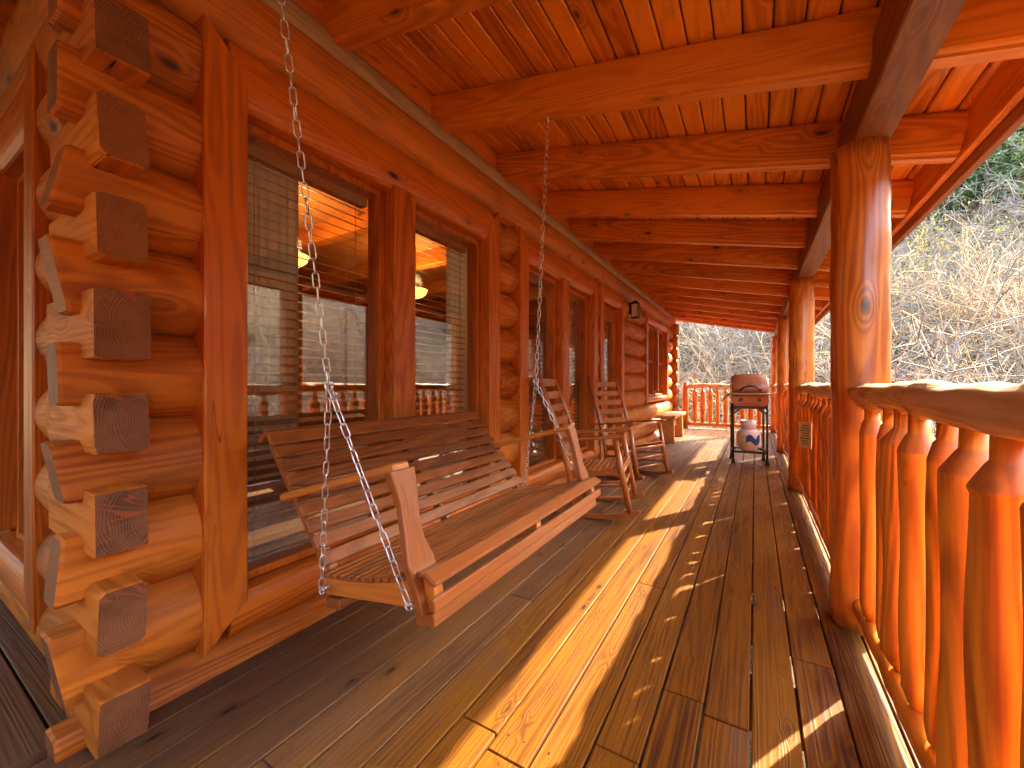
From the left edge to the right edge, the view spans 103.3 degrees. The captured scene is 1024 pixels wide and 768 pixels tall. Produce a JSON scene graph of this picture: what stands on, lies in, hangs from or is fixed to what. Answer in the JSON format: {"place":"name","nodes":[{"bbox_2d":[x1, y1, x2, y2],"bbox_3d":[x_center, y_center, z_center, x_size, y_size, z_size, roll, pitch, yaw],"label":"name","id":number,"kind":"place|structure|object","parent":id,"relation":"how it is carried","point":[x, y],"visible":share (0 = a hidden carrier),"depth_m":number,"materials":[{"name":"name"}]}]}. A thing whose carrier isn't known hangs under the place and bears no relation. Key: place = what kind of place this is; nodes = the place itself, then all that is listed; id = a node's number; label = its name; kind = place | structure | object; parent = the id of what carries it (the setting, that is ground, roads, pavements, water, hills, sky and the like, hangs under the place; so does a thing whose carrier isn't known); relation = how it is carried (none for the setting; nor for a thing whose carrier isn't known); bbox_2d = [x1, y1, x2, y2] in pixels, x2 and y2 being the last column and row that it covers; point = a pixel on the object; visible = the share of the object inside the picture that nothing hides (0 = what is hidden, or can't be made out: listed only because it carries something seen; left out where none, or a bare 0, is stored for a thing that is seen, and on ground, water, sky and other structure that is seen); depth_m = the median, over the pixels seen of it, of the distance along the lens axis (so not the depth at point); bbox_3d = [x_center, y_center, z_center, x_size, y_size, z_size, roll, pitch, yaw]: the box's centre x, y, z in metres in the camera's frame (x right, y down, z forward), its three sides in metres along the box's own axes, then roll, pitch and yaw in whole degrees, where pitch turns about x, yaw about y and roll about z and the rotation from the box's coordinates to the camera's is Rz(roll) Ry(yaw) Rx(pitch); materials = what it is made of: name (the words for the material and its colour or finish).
{"place":"outdoors","nodes":[
{"label":"outdoors","id":0,"kind":"place"},
{"bbox_2d":[676,197,1023,767],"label":"hillside","id":1,"kind":"structure","parent":0,"point":[751,656],"depth_m":18.77,"materials":[{"name":"plant"}]},
{"bbox_2d":[677,345,732,420],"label":"bare shrub","id":2,"kind":"object","parent":1,"relation":"on","point":[698,376],"visible":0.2,"depth_m":16.90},
{"bbox_2d":[679,322,743,370],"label":"bare shrub","id":3,"kind":"object","parent":1,"relation":"on","point":[709,343],"visible":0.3,"depth_m":20.11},
{"bbox_2d":[678,324,749,377],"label":"bare shrub","id":4,"kind":"object","parent":1,"relation":"on","point":[714,331],"visible":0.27,"depth_m":19.47,"materials":[{"name":"grey plant"}]},
{"bbox_2d":[677,324,764,375],"bbox_3d":[9.570,-2.544,18.585,4.387,6.673,3.769,0,0,31],"label":"pale tree","id":5,"kind":"object","parent":1,"relation":"on","point":[720,340],"visible":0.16,"depth_m":18.12,"materials":[{"name":"grey plant"}]},
{"bbox_2d":[676,323,767,374],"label":"bare shrub","id":6,"kind":"object","parent":1,"relation":"on","point":[707,338],"visible":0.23,"depth_m":19.07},
{"bbox_2d":[677,339,770,423],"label":"bare shrub","id":7,"kind":"object","parent":1,"relation":"on","point":[713,379],"visible":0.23,"depth_m":15.15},
{"bbox_2d":[677,321,770,374],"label":"bare shrub","id":8,"kind":"object","parent":1,"relation":"on","point":[716,341],"visible":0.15,"depth_m":19.90,"materials":[{"name":"grey plant"}]},
{"bbox_2d":[680,349,768,394],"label":"bare shrub","id":9,"kind":"object","parent":1,"relation":"on","point":[720,371],"visible":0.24,"depth_m":17.39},
{"bbox_2d":[679,377,770,430],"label":"bare shrub","id":10,"kind":"object","parent":1,"relation":"on","point":[722,409],"visible":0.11,"depth_m":11.45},
{"bbox_2d":[700,330,769,374],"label":"bare shrub","id":11,"kind":"object","parent":1,"relation":"on","point":[739,354],"visible":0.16,"depth_m":17.92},
{"bbox_2d":[678,348,816,429],"bbox_3d":[6.621,0.491,13.075,5.502,3.525,3.813,0,0,36],"label":"bare shrub","id":12,"kind":"object","parent":1,"relation":"on","point":[738,419],"visible":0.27,"depth_m":12.88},
{"bbox_2d":[664,433,831,751],"bbox_3d":[1.921,1.855,4.358,2.510,1.430,13.450,0,0,31],"label":"deck framing","id":13,"kind":"object","parent":1,"relation":"on","point":[750,710],"depth_m":2.11,"materials":[{"name":"brown wood"}]},
{"bbox_2d":[30,427,920,767],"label":"deck floor","id":14,"kind":"structure","parent":13,"relation":"on","point":[516,655],"depth_m":1.59,"materials":[{"name":"brown wood"}]},
{"bbox_2d":[0,0,678,762],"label":"log cabin","id":15,"kind":"object","parent":14,"relation":"on","point":[136,586],"visible":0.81,"depth_m":1.64,"materials":[{"name":"brown wood"}]},
{"bbox_2d":[0,44,53,634],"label":"window","id":16,"kind":"structure","parent":15,"relation":"in","point":[24,155],"depth_m":1.84,"materials":[{"name":"brown wood"}]},
{"bbox_2d":[0,599,66,767],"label":"side deck floor","id":17,"kind":"structure","parent":15,"relation":"attached to","point":[31,712],"depth_m":1.44,"materials":[{"name":"brown wood"}]},
{"bbox_2d":[248,159,298,561],"bbox_3d":[-1.179,-0.135,1.920,0.049,2.010,0.360,0,0,31],"label":"curtain","id":18,"kind":"object","parent":15,"relation":"hanging from","point":[273,226],"visible":0.31,"depth_m":1.96,"materials":[{"name":"fabric"}]},
{"bbox_2d":[190,13,499,657],"bbox_3d":[-0.720,-0.180,2.432,0.247,2.392,2.030,0,0,31],"label":"window","id":19,"kind":"structure","parent":15,"relation":"in","point":[245,109],"depth_m":1.90,"materials":[{"name":"brown wood"}]},
{"bbox_2d":[415,246,427,298],"bbox_3d":[-1.165,-1.343,4.862,0.300,0.635,0.295,0,0,31],"label":"ceiling lamp","id":20,"kind":"object","parent":15,"relation":"hanging from","point":[419,293],"visible":0.46,"depth_m":4.81,"materials":[{"name":"yellow"}]},
{"bbox_2d":[446,247,466,482],"bbox_3d":[-0.418,-0.135,3.189,0.049,2.010,0.320,0,0,31],"label":"curtain","id":21,"kind":"object","parent":15,"relation":"hanging from","point":[452,290],"visible":0.38,"depth_m":3.15,"materials":[{"name":"wood"}]},
{"bbox_2d":[0,0,1023,335],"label":"porch roof","id":22,"kind":"structure","parent":15,"relation":"attached to","point":[692,146],"depth_m":2.20,"materials":[{"name":"brown wood"}]},
{"bbox_2d":[258,0,600,627],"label":"porch swing","id":23,"kind":"object","parent":22,"relation":"hanging from","point":[416,565],"visible":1,"depth_m":1.51,"materials":[{"name":"brown wood"}]},
{"bbox_2d":[509,226,597,485],"bbox_3d":[0.494,-0.180,4.456,0.247,2.392,2.030,0,0,31],"label":"window","id":24,"kind":"structure","parent":15,"relation":"in","point":[564,283],"depth_m":4.35,"materials":[{"name":"brown wood"}]},
{"bbox_2d":[569,302,571,448],"bbox_3d":[0.709,-0.135,5.126,0.049,2.010,0.280,0,0,31],"label":"curtain","id":25,"kind":"object","parent":15,"relation":"hanging from","point":[570,334],"visible":0.07,"depth_m":5.16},
{"bbox_2d":[598,282,623,459],"bbox_3d":[1.399,-0.123,5.878,0.160,2.486,1.120,0,0,31],"label":"door","id":26,"kind":"structure","parent":15,"relation":"in","point":[610,304],"depth_m":6.14,"materials":[{"name":"brown wood"}]},
{"bbox_2d":[629,300,639,318],"bbox_3d":[2.006,-1.218,6.633,0.155,0.284,0.140,0,0,31],"label":"wall lantern","id":27,"kind":"object","parent":15,"relation":"attached to","point":[634,309],"depth_m":6.60,"materials":[{"name":"black metal"}]},
{"bbox_2d":[641,311,667,403],"bbox_3d":[3.027,-0.500,8.627,0.197,1.752,2.230,0,0,31],"label":"window","id":28,"kind":"structure","parent":15,"relation":"in","point":[655,342],"depth_m":8.57,"materials":[{"name":"brown wood"}]},
{"bbox_2d":[534,368,643,518],"bbox_3d":[0.707,0.478,3.658,0.835,1.286,0.663,-3,-1,21],"label":"rocking chair","id":29,"kind":"object","parent":14,"relation":"on","point":[619,464],"visible":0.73,"depth_m":3.49,"materials":[{"name":"brown wood"}]},
{"bbox_2d":[587,375,673,480],"bbox_3d":[1.419,0.490,4.961,0.651,1.262,0.820,0,-3,-35],"label":"rocking chair","id":30,"kind":"object","parent":14,"relation":"on","point":[633,446],"visible":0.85,"depth_m":4.97,"materials":[{"name":"brown wood"}]},
{"bbox_2d":[655,411,685,442],"bbox_3d":[3.250,0.860,8.254,0.360,0.519,1.420,0,0,31],"label":"bench","id":31,"kind":"object","parent":14,"relation":"on","point":[672,426],"visible":0.94,"depth_m":7.77,"materials":[{"name":"brown wood"}]},
{"bbox_2d":[682,383,687,427],"bbox_3d":[4.425,0.544,10.348,0.151,1.149,0.151,0,0,31],"label":"newel post","id":32,"kind":"object","parent":14,"relation":"on","point":[685,401],"visible":0.84,"depth_m":10.28,"materials":[{"name":"brown wood"}]},
{"bbox_2d":[722,374,771,465],"bbox_3d":[3.325,0.487,5.772,0.579,1.264,0.549,0,0,25],"label":"gas grill","id":33,"kind":"object","parent":14,"relation":"on","point":[749,391],"visible":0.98,"depth_m":5.64,"materials":[{"name":"black metal"}]},
{"bbox_2d":[736,420,760,450],"bbox_3d":[3.358,0.725,5.751,0.304,0.420,0.306,0,0,31],"label":"propane tank","id":34,"kind":"object","parent":33,"relation":"in","point":[748,436],"visible":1,"depth_m":5.66,"materials":[{"name":"white paint"}]},
{"bbox_2d":[770,336,776,432],"bbox_3d":[6.095,0.012,9.345,0.231,2.226,0.230,0,0,31],"label":"porch post","id":35,"kind":"object","parent":14,"relation":"on","point":[773,380],"visible":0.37,"depth_m":9.29,"materials":[{"name":"brown wood"}]},
{"bbox_2d":[688,384,770,428],"bbox_3d":[5.249,0.518,9.856,1.765,1.061,0.128,0,0,31],"label":"porch railing","id":36,"kind":"object","parent":35,"relation":"attached to","point":[710,408],"visible":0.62,"depth_m":9.97,"materials":[{"name":"brown wood"}]},
{"bbox_2d":[774,384,776,433],"bbox_3d":[5.287,0.516,7.995,0.144,1.066,2.938,0,0,31],"label":"porch railing","id":37,"kind":"object","parent":35,"relation":"attached to","point":[775,408],"visible":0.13,"depth_m":8.23,"materials":[{"name":"brown wood"}]},
{"bbox_2d":[776,316,788,452],"bbox_3d":[4.475,0.011,6.644,0.229,2.222,0.227,0,0,31],"label":"porch post","id":38,"kind":"object","parent":14,"relation":"on","point":[782,349],"visible":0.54,"depth_m":6.59,"materials":[{"name":"brown wood"}]},
{"bbox_2d":[788,278,814,491],"bbox_3d":[3.060,0.011,4.285,0.235,2.232,0.233,0,0,31],"label":"porch post","id":39,"kind":"object","parent":14,"relation":"on","point":[801,335],"visible":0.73,"depth_m":4.22,"materials":[{"name":"brown wood"}]},
{"bbox_2d":[781,383,788,460],"bbox_3d":[3.768,0.518,5.469,0.133,1.063,2.533,0,0,31],"label":"porch railing","id":40,"kind":"object","parent":39,"relation":"attached to","point":[785,403],"visible":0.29,"depth_m":5.71,"materials":[{"name":"brown wood"}]},
{"bbox_2d":[829,136,891,635],"bbox_3d":[1.625,0.011,1.894,0.225,2.228,0.227,0,0,31],"label":"porch post","id":41,"kind":"object","parent":14,"relation":"on","point":[860,268],"visible":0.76,"depth_m":1.83,"materials":[{"name":"brown wood"}]},
{"bbox_2d":[796,383,830,555],"bbox_3d":[2.340,0.516,3.083,0.131,1.067,2.584,0,0,31],"label":"porch railing","id":42,"kind":"object","parent":41,"relation":"attached to","point":[814,462],"visible":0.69,"depth_m":2.89,"materials":[{"name":"brown wood"}]},
{"bbox_2d":[798,422,811,448],"bbox_3d":[2.292,0.400,3.172,0.007,0.200,0.120,0,0,-7],"label":"notice","id":43,"kind":"object","parent":42,"relation":"attached to","point":[804,434],"visible":1,"depth_m":3.16,"materials":[{"name":"beige paper"}]},
{"bbox_2d":[848,379,1023,767],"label":"porch railing","id":44,"kind":"object","parent":41,"relation":"attached to","point":[938,607],"visible":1,"depth_m":0.92,"materials":[{"name":"brown wood"}]},
{"bbox_2d":[677,314,829,424],"bbox_3d":[9.481,-0.416,15.166,7.364,4.842,6.207,0,0,12],"label":"bare shrub","id":45,"kind":"object","parent":1,"relation":"on","point":[745,362],"visible":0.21,"depth_m":15.07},
{"bbox_2d":[686,326,829,380],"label":"bare shrub","id":46,"kind":"object","parent":1,"relation":"on","point":[756,362],"visible":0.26,"depth_m":16.59,"materials":[{"name":"grey plant"}]},
{"bbox_2d":[698,336,823,409],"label":"bare shrub","id":47,"kind":"object","parent":1,"relation":"on","point":[731,360],"visible":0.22,"depth_m":16.18,"materials":[{"name":"grey plant"}]},
{"bbox_2d":[723,325,829,396],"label":"bare shrub","id":48,"kind":"object","parent":1,"relation":"on","point":[755,346],"visible":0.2,"depth_m":16.47,"materials":[{"name":"grey plant"}]},
{"bbox_2d":[679,322,897,415],"bbox_3d":[9.844,-0.588,16.910,7.375,4.751,6.110,4,-3,6],"label":"bare shrub","id":49,"kind":"object","parent":1,"relation":"on","point":[705,329],"visible":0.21,"depth_m":16.32,"materials":[{"name":"grey plant"}]},
{"bbox_2d":[727,243,965,355],"bbox_3d":[15.505,-3.191,18.063,11.335,5.646,6.466,0,0,-38],"label":"bare shrub","id":50,"kind":"object","parent":1,"relation":"on","point":[901,280],"visible":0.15,"depth_m":15.99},
{"bbox_2d":[677,219,1023,433],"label":"undergrowth","id":51,"kind":"object","parent":1,"relation":"on","point":[696,350],"visible":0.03,"depth_m":19.80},
{"bbox_2d":[724,312,1023,383],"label":"bare shrub","id":52,"kind":"object","parent":1,"relation":"on","point":[913,368],"visible":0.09,"depth_m":13.99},
{"bbox_2d":[747,259,1023,438],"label":"bare shrub","id":53,"kind":"object","parent":1,"relation":"on","point":[915,321],"visible":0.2,"depth_m":9.01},
{"bbox_2d":[757,250,1019,350],"bbox_3d":[15.354,-2.878,18.322,8.441,5.446,5.939,0,0,3],"label":"bare shrub","id":54,"kind":"object","parent":1,"relation":"on","point":[908,308],"visible":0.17,"depth_m":16.55,"materials":[{"name":"grey plant"}]},
{"bbox_2d":[762,333,1022,382],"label":"bare shrub","id":55,"kind":"object","parent":1,"relation":"on","point":[897,371],"visible":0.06,"depth_m":14.38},
{"bbox_2d":[764,294,1023,432],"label":"bare shrub","id":56,"kind":"object","parent":1,"relation":"on","point":[904,352],"visible":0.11,"depth_m":9.84,"materials":[{"name":"grey plant"}]},
{"bbox_2d":[814,336,1020,383],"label":"bare shrub","id":57,"kind":"object","parent":1,"relation":"on","point":[910,367],"visible":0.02,"depth_m":12.79,"materials":[{"name":"grey plant"}]},
{"bbox_2d":[814,248,1023,432],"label":"bare shrub","id":58,"kind":"object","parent":1,"relation":"on","point":[939,334],"visible":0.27,"depth_m":9.42,"materials":[{"name":"grey plant"}]},
{"bbox_2d":[814,294,1023,437],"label":"bare shrub","id":59,"kind":"object","parent":1,"relation":"on","point":[990,338],"visible":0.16,"depth_m":11.10,"materials":[{"name":"grey plant"}]},
{"bbox_2d":[820,300,1023,382],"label":"bare shrub","id":60,"kind":"object","parent":1,"relation":"on","point":[961,344],"visible":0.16,"depth_m":10.46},
{"bbox_2d":[824,234,1023,381],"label":"bare shrub","id":61,"kind":"object","parent":1,"relation":"on","point":[972,302],"visible":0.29,"depth_m":13.76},
{"bbox_2d":[890,201,969,303],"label":"flowering shrub","id":62,"kind":"object","parent":1,"relation":"on","point":[916,237],"visible":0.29,"depth_m":20.46,"materials":[{"name":"yellow plant"}]},
{"bbox_2d":[891,240,984,344],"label":"flowering shrub","id":63,"kind":"object","parent":1,"relation":"on","point":[934,291],"visible":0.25,"depth_m":16.95,"materials":[{"name":"yellow plant"}]},
{"bbox_2d":[891,267,986,352],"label":"bare shrub","id":64,"kind":"object","parent":1,"relation":"on","point":[914,305],"visible":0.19,"depth_m":16.52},
{"bbox_2d":[891,213,999,269],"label":"bare shrub","id":65,"kind":"object","parent":1,"relation":"on","point":[940,236],"visible":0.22,"depth_m":26.98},
{"bbox_2d":[890,228,1013,302],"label":"bare shrub","id":66,"kind":"object","parent":1,"relation":"on","point":[959,260],"visible":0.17,"depth_m":19.56,"materials":[{"name":"grey plant"}]},
{"bbox_2d":[890,264,1016,356],"bbox_3d":[17.653,-2.518,15.688,9.289,4.752,5.067,0,0,0],"label":"bare shrub","id":67,"kind":"object","parent":1,"relation":"on","point":[934,325],"visible":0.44,"depth_m":15.46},
{"bbox_2d":[890,232,1016,323],"bbox_3d":[19.588,-4.547,18.148,6.113,4.701,5.395,-9,0,-16],"label":"bare shrub","id":68,"kind":"object","parent":1,"relation":"on","point":[952,275],"visible":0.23,"depth_m":17.76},
{"bbox_2d":[891,230,1018,300],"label":"bare shrub","id":69,"kind":"object","parent":1,"relation":"on","point":[946,267],"visible":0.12,"depth_m":18.97,"materials":[{"name":"grey plant"}]},
{"bbox_2d":[927,170,984,247],"bbox_3d":[32.975,-14.402,30.256,3.730,8.652,3.906,1,2,18],"label":"pine tree","id":70,"kind":"object","parent":1,"relation":"on","point":[965,193],"visible":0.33,"depth_m":30.28,"materials":[{"name":"green plant"}]},
{"bbox_2d":[891,187,1021,264],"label":"bare shrub","id":71,"kind":"object","parent":1,"relation":"on","point":[956,224],"visible":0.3,"depth_m":26.23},
{"bbox_2d":[895,254,1017,343],"bbox_3d":[19.214,-2.829,17.753,6.406,4.304,5.948,10,-6,-39],"label":"bare shrub","id":72,"kind":"object","parent":1,"relation":"on","point":[944,293],"visible":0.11,"depth_m":16.84,"materials":[{"name":"grey plant"}]},
{"bbox_2d":[891,207,1022,281],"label":"flowering shrub","id":73,"kind":"object","parent":1,"relation":"on","point":[949,244],"visible":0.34,"depth_m":20.92,"materials":[{"name":"yellow plant"}]},
{"bbox_2d":[890,243,1023,346],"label":"bare shrub","id":74,"kind":"object","parent":1,"relation":"on","point":[942,279],"visible":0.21,"depth_m":17.13,"materials":[{"name":"grey plant"}]},
{"bbox_2d":[891,243,1023,357],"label":"bare shrub","id":75,"kind":"object","parent":1,"relation":"on","point":[952,311],"visible":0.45,"depth_m":14.98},
{"bbox_2d":[891,311,1023,433],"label":"bare shrub","id":76,"kind":"object","parent":1,"relation":"on","point":[927,355],"visible":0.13,"depth_m":5.90,"materials":[{"name":"grey plant"}]},
{"bbox_2d":[891,317,1023,432],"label":"bare shrub","id":77,"kind":"object","parent":1,"relation":"on","point":[970,377],"visible":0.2,"depth_m":8.17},
{"bbox_2d":[891,317,1023,381],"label":"bare shrub","id":78,"kind":"object","parent":1,"relation":"on","point":[904,334],"visible":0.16,"depth_m":14.52,"materials":[{"name":"grey plant"}]},
{"bbox_2d":[891,231,1023,326],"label":"bare shrub","id":79,"kind":"object","parent":1,"relation":"on","point":[968,275],"visible":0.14,"depth_m":18.91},
{"bbox_2d":[891,238,1023,338],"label":"bare shrub","id":80,"kind":"object","parent":1,"relation":"on","point":[973,285],"visible":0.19,"depth_m":17.33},
{"bbox_2d":[892,289,1023,361],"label":"bare shrub","id":81,"kind":"object","parent":1,"relation":"on","point":[944,320],"visible":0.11,"depth_m":16.48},
{"bbox_2d":[893,312,1023,377],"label":"bare shrub","id":82,"kind":"object","parent":1,"relation":"on","point":[966,358],"visible":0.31,"depth_m":13.38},
{"bbox_2d":[899,195,1021,253],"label":"bare shrub","id":83,"kind":"object","parent":1,"relation":"on","point":[952,235],"visible":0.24,"depth_m":28.36,"materials":[{"name":"grey plant"}]},
{"bbox_2d":[898,345,1023,435],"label":"bare shrub","id":84,"kind":"object","parent":1,"relation":"on","point":[933,431],"visible":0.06,"depth_m":6.44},
{"bbox_2d":[898,213,1023,267],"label":"bare shrub","id":85,"kind":"object","parent":1,"relation":"on","point":[968,240],"visible":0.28,"depth_m":25.85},
{"bbox_2d":[900,211,1023,348],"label":"bare shrub","id":86,"kind":"object","parent":1,"relation":"on","point":[962,288],"visible":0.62,"depth_m":14.37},
{"bbox_2d":[907,303,1023,359],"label":"bare shrub","id":87,"kind":"object","parent":1,"relation":"on","point":[956,326],"visible":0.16,"depth_m":15.43,"materials":[{"name":"grey plant"}]},
{"bbox_2d":[912,170,1023,237],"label":"bare shrub","id":88,"kind":"object","parent":1,"relation":"on","point":[977,211],"visible":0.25,"depth_m":30.42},
{"bbox_2d":[938,169,998,240],"bbox_3d":[35.778,-15.915,32.799,4.639,8.828,4.012,0,0,-3],"label":"pine tree","id":89,"kind":"object","parent":1,"relation":"on","point":[963,207],"visible":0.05,"depth_m":32.63,"materials":[{"name":"green plant"}]},
{"bbox_2d":[918,168,1023,283],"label":"bare tree","id":90,"kind":"object","parent":1,"relation":"on","point":[983,215],"visible":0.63,"depth_m":20.62,"materials":[{"name":"grey plant"}]},
{"bbox_2d":[918,262,1023,380],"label":"bare shrub","id":91,"kind":"object","parent":1,"relation":"on","point":[1001,327],"visible":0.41,"depth_m":12.46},
{"bbox_2d":[925,218,1023,315],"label":"bare shrub","id":92,"kind":"object","parent":1,"relation":"on","point":[997,263],"visible":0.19,"depth_m":18.67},
{"bbox_2d":[928,253,1023,358],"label":"bare shrub","id":93,"kind":"object","parent":1,"relation":"on","point":[962,285],"visible":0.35,"depth_m":12.60,"materials":[{"name":"grey plant"}]},
{"bbox_2d":[930,160,1023,306],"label":"bare tree","id":94,"kind":"object","parent":1,"relation":"on","point":[967,218],"visible":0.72,"depth_m":13.62,"materials":[{"name":"grey plant"}]},
{"bbox_2d":[933,216,1023,277],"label":"bare shrub","id":95,"kind":"object","parent":1,"relation":"on","point":[1002,252],"visible":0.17,"depth_m":20.64,"materials":[{"name":"grey plant"}]},
{"bbox_2d":[939,188,1023,253],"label":"bare shrub","id":96,"kind":"object","parent":1,"relation":"on","point":[999,220],"visible":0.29,"depth_m":25.02,"materials":[{"name":"grey plant"}]},
{"bbox_2d":[941,182,1023,236],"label":"bare shrub","id":97,"kind":"object","parent":1,"relation":"on","point":[995,217],"visible":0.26,"depth_m":29.55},
{"bbox_2d":[942,249,1023,381],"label":"bare shrub","id":98,"kind":"object","parent":1,"relation":"on","point":[1018,269],"visible":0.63,"depth_m":11.04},
{"bbox_2d":[944,169,1022,231],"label":"bare shrub","id":99,"kind":"object","parent":1,"relation":"on","point":[971,209],"visible":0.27,"depth_m":31.74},
{"bbox_2d":[961,163,1023,256],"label":"bare shrub","id":100,"kind":"object","parent":1,"relation":"on","point":[997,222],"visible":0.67,"depth_m":22.75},
{"bbox_2d":[963,133,1023,234],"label":"pine tree","id":101,"kind":"object","parent":1,"relation":"on","point":[998,170],"visible":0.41,"depth_m":28.44,"materials":[{"name":"green plant"}]},
{"bbox_2d":[965,133,1023,210],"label":"bare tree","id":102,"kind":"object","parent":1,"relation":"on","point":[1004,178],"visible":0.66,"depth_m":25.73,"materials":[{"name":"grey plant"}]},
{"bbox_2d":[972,128,1023,230],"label":"pine tree","id":103,"kind":"object","parent":1,"relation":"on","point":[1008,151],"visible":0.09,"depth_m":31.75,"materials":[{"name":"green plant"}]},
{"bbox_2d":[992,131,1023,228],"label":"pine tree","id":104,"kind":"object","parent":1,"relation":"on","point":[1017,141],"visible":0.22,"depth_m":31.05,"materials":[{"name":"green plant"}]},
{"bbox_2d":[1001,139,1023,197],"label":"pine tree","id":105,"kind":"object","parent":1,"relation":"on","point":[1018,154],"visible":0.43,"depth_m":28.30,"materials":[{"name":"green plant"}]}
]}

